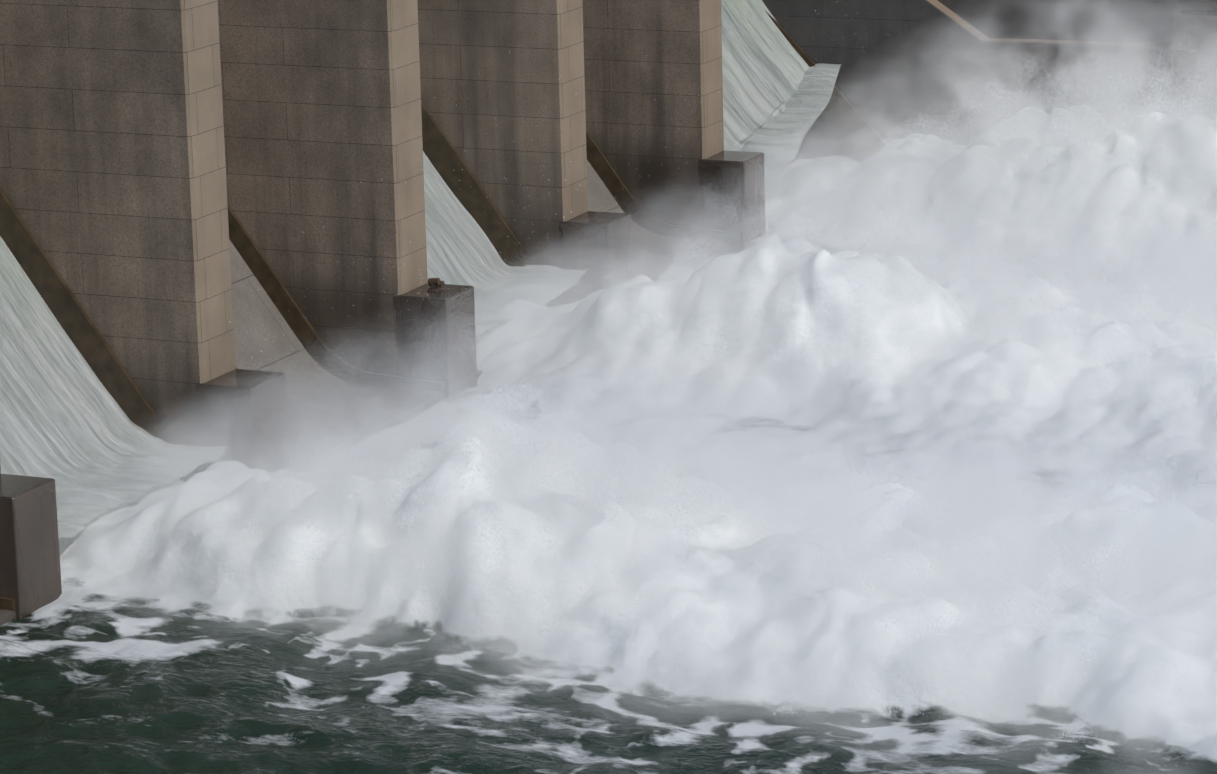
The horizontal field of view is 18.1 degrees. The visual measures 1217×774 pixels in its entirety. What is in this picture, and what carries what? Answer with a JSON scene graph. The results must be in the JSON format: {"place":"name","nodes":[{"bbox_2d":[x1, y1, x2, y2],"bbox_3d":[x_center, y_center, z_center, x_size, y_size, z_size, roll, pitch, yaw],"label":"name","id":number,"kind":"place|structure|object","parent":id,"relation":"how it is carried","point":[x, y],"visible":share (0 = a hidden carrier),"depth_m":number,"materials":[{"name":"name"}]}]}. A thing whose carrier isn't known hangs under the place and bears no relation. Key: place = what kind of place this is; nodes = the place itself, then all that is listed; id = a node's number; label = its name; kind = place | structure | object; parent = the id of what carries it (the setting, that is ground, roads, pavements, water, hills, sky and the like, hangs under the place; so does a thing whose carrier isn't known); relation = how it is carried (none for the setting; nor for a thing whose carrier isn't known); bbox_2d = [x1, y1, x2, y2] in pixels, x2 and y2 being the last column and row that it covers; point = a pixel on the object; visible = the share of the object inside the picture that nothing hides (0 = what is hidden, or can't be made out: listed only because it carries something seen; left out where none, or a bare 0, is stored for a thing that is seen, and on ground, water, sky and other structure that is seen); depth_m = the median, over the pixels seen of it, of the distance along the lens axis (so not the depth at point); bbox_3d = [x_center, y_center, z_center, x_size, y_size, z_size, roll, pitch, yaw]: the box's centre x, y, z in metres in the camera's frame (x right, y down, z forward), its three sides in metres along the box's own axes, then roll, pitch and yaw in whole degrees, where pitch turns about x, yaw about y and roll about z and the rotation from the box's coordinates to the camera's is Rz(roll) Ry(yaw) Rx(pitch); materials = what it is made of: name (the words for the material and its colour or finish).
{"place":"outdoors","nodes":[
{"label":"outdoors","id":0,"kind":"place"},
{"bbox_2d":[0,597,15,610],"bbox_3d":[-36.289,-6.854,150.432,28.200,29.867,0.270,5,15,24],"label":"sign plate","id":1,"kind":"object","parent":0,"point":[7,603],"depth_m":148.23,"materials":[{"name":"metal"}]},
{"bbox_2d":[0,474,61,618],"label":"pier block","id":2,"kind":"structure","parent":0,"point":[30,576],"depth_m":148.69,"materials":[{"name":"grey concrete"}]},
{"bbox_2d":[0,231,1216,773],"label":"water","id":3,"kind":"structure","parent":0,"point":[82,691],"depth_m":135.04,"materials":[{"name":"green liquid"}]},
{"bbox_2d":[59,106,1216,748],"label":"churning whitewater","id":4,"kind":"structure","parent":3,"relation":"on","point":[167,556],"depth_m":152.68,"materials":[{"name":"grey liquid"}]},
{"bbox_2d":[76,1,1216,772],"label":"spray droplets","id":5,"kind":"object","parent":4,"relation":"on","point":[968,307],"depth_m":150.44},
{"bbox_2d":[43,0,1216,773],"label":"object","id":6,"kind":"structure","parent":0,"point":[1098,65],"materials":[{"name":"white liquid"}]},
{"bbox_2d":[949,44,1171,145],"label":"training wall","id":7,"kind":"structure","parent":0,"point":[1041,47],"depth_m":225.19,"materials":[{"name":"grey concrete"}]},
{"label":"riverbed ground","id":8,"kind":"structure","parent":0,"visible":0},
{"bbox_2d":[0,160,741,625],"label":"spillway","id":9,"kind":"object","parent":8,"relation":"on","point":[262,330],"depth_m":182.21,"materials":[{"name":"concrete"}]},
{"bbox_2d":[0,236,228,537],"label":"chute water","id":10,"kind":"structure","parent":9,"relation":"on","point":[59,406],"depth_m":164.11,"materials":[{"name":"white liquid"}]},
{"bbox_2d":[0,0,235,445],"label":"pier","id":11,"kind":"structure","parent":9,"relation":"on","point":[113,186],"depth_m":164.42,"materials":[{"name":"concrete"}]},
{"bbox_2d":[0,188,210,481],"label":"spillway curb","id":12,"kind":"structure","parent":11,"relation":"attached to","point":[67,309],"depth_m":166.50,"materials":[{"name":"concrete"}]},
{"bbox_2d":[195,369,288,471],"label":"pier block","id":13,"kind":"structure","parent":11,"relation":"attached to","point":[227,378],"depth_m":164.91,"materials":[{"name":"grey concrete"}]},
{"bbox_2d":[235,366,382,422],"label":"chute joint","id":14,"kind":"object","parent":9,"relation":"on","point":[324,417],"depth_m":177.08,"materials":[{"name":"grey"}]},
{"bbox_2d":[217,0,427,375],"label":"pier","id":15,"kind":"structure","parent":9,"relation":"on","point":[322,114],"depth_m":181.60,"materials":[{"name":"concrete"}]},
{"bbox_2d":[227,203,444,391],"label":"spillway curb","id":16,"kind":"structure","parent":15,"relation":"attached to","point":[270,282],"depth_m":183.84,"materials":[{"name":"brown concrete"}]},
{"bbox_2d":[394,283,476,397],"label":"pier block","id":17,"kind":"structure","parent":15,"relation":"attached to","point":[418,303],"depth_m":181.59,"materials":[{"name":"grey concrete"}]},
{"bbox_2d":[427,278,443,291],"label":"bollard","id":18,"kind":"object","parent":17,"relation":"on","point":[435,282],"depth_m":182.24,"materials":[{"name":"metal"}]},
{"bbox_2d":[417,0,587,266],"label":"pier","id":19,"kind":"structure","parent":9,"relation":"on","point":[516,118],"depth_m":198.10,"materials":[{"name":"concrete"}]},
{"bbox_2d":[421,101,585,306],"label":"spillway curb","id":20,"kind":"structure","parent":19,"relation":"attached to","point":[442,155],"depth_m":199.66,"materials":[{"name":"brown concrete"}]},
{"bbox_2d":[559,211,632,294],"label":"pier block","id":21,"kind":"structure","parent":19,"relation":"attached to","point":[570,224],"depth_m":198.09,"materials":[{"name":"grey concrete"}]},
{"bbox_2d":[423,152,585,334],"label":"chute water","id":22,"kind":"structure","parent":9,"relation":"on","point":[456,237],"depth_m":198.23,"materials":[{"name":"white liquid"}]},
{"bbox_2d":[582,0,723,227],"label":"pier","id":23,"kind":"structure","parent":9,"relation":"on","point":[640,56],"depth_m":215.22,"materials":[{"name":"concrete"}]},
{"bbox_2d":[586,130,741,240],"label":"spillway curb","id":24,"kind":"structure","parent":23,"relation":"attached to","point":[608,175],"depth_m":216.96,"materials":[{"name":"brown concrete"}]},
{"bbox_2d":[698,150,764,247],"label":"pier block","id":25,"kind":"structure","parent":23,"relation":"attached to","point":[711,169],"depth_m":214.76,"materials":[{"name":"grey concrete"}]},
{"bbox_2d":[721,0,841,186],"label":"chute water","id":26,"kind":"structure","parent":9,"relation":"on","point":[761,56],"depth_m":229.30,"materials":[{"name":"white liquid"}]},
{"bbox_2d":[762,0,1170,163],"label":"training wall","id":27,"kind":"structure","parent":8,"relation":"on","point":[832,31],"depth_m":229.09,"materials":[{"name":"concrete"}]},
{"bbox_2d":[766,12,885,158],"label":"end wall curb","id":28,"kind":"structure","parent":27,"relation":"attached to","point":[803,55],"depth_m":230.69,"materials":[{"name":"grey concrete"}]},
{"bbox_2d":[938,0,1216,42],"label":"back wall","id":29,"kind":"structure","parent":8,"relation":"on","point":[960,7],"depth_m":225.42,"materials":[{"name":"concrete"}]},
{"bbox_2d":[1172,10,1216,118],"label":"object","id":30,"kind":"object","parent":8,"relation":"on","point":[1197,23],"depth_m":220.44,"materials":[{"name":"grey concrete"}]}
]}

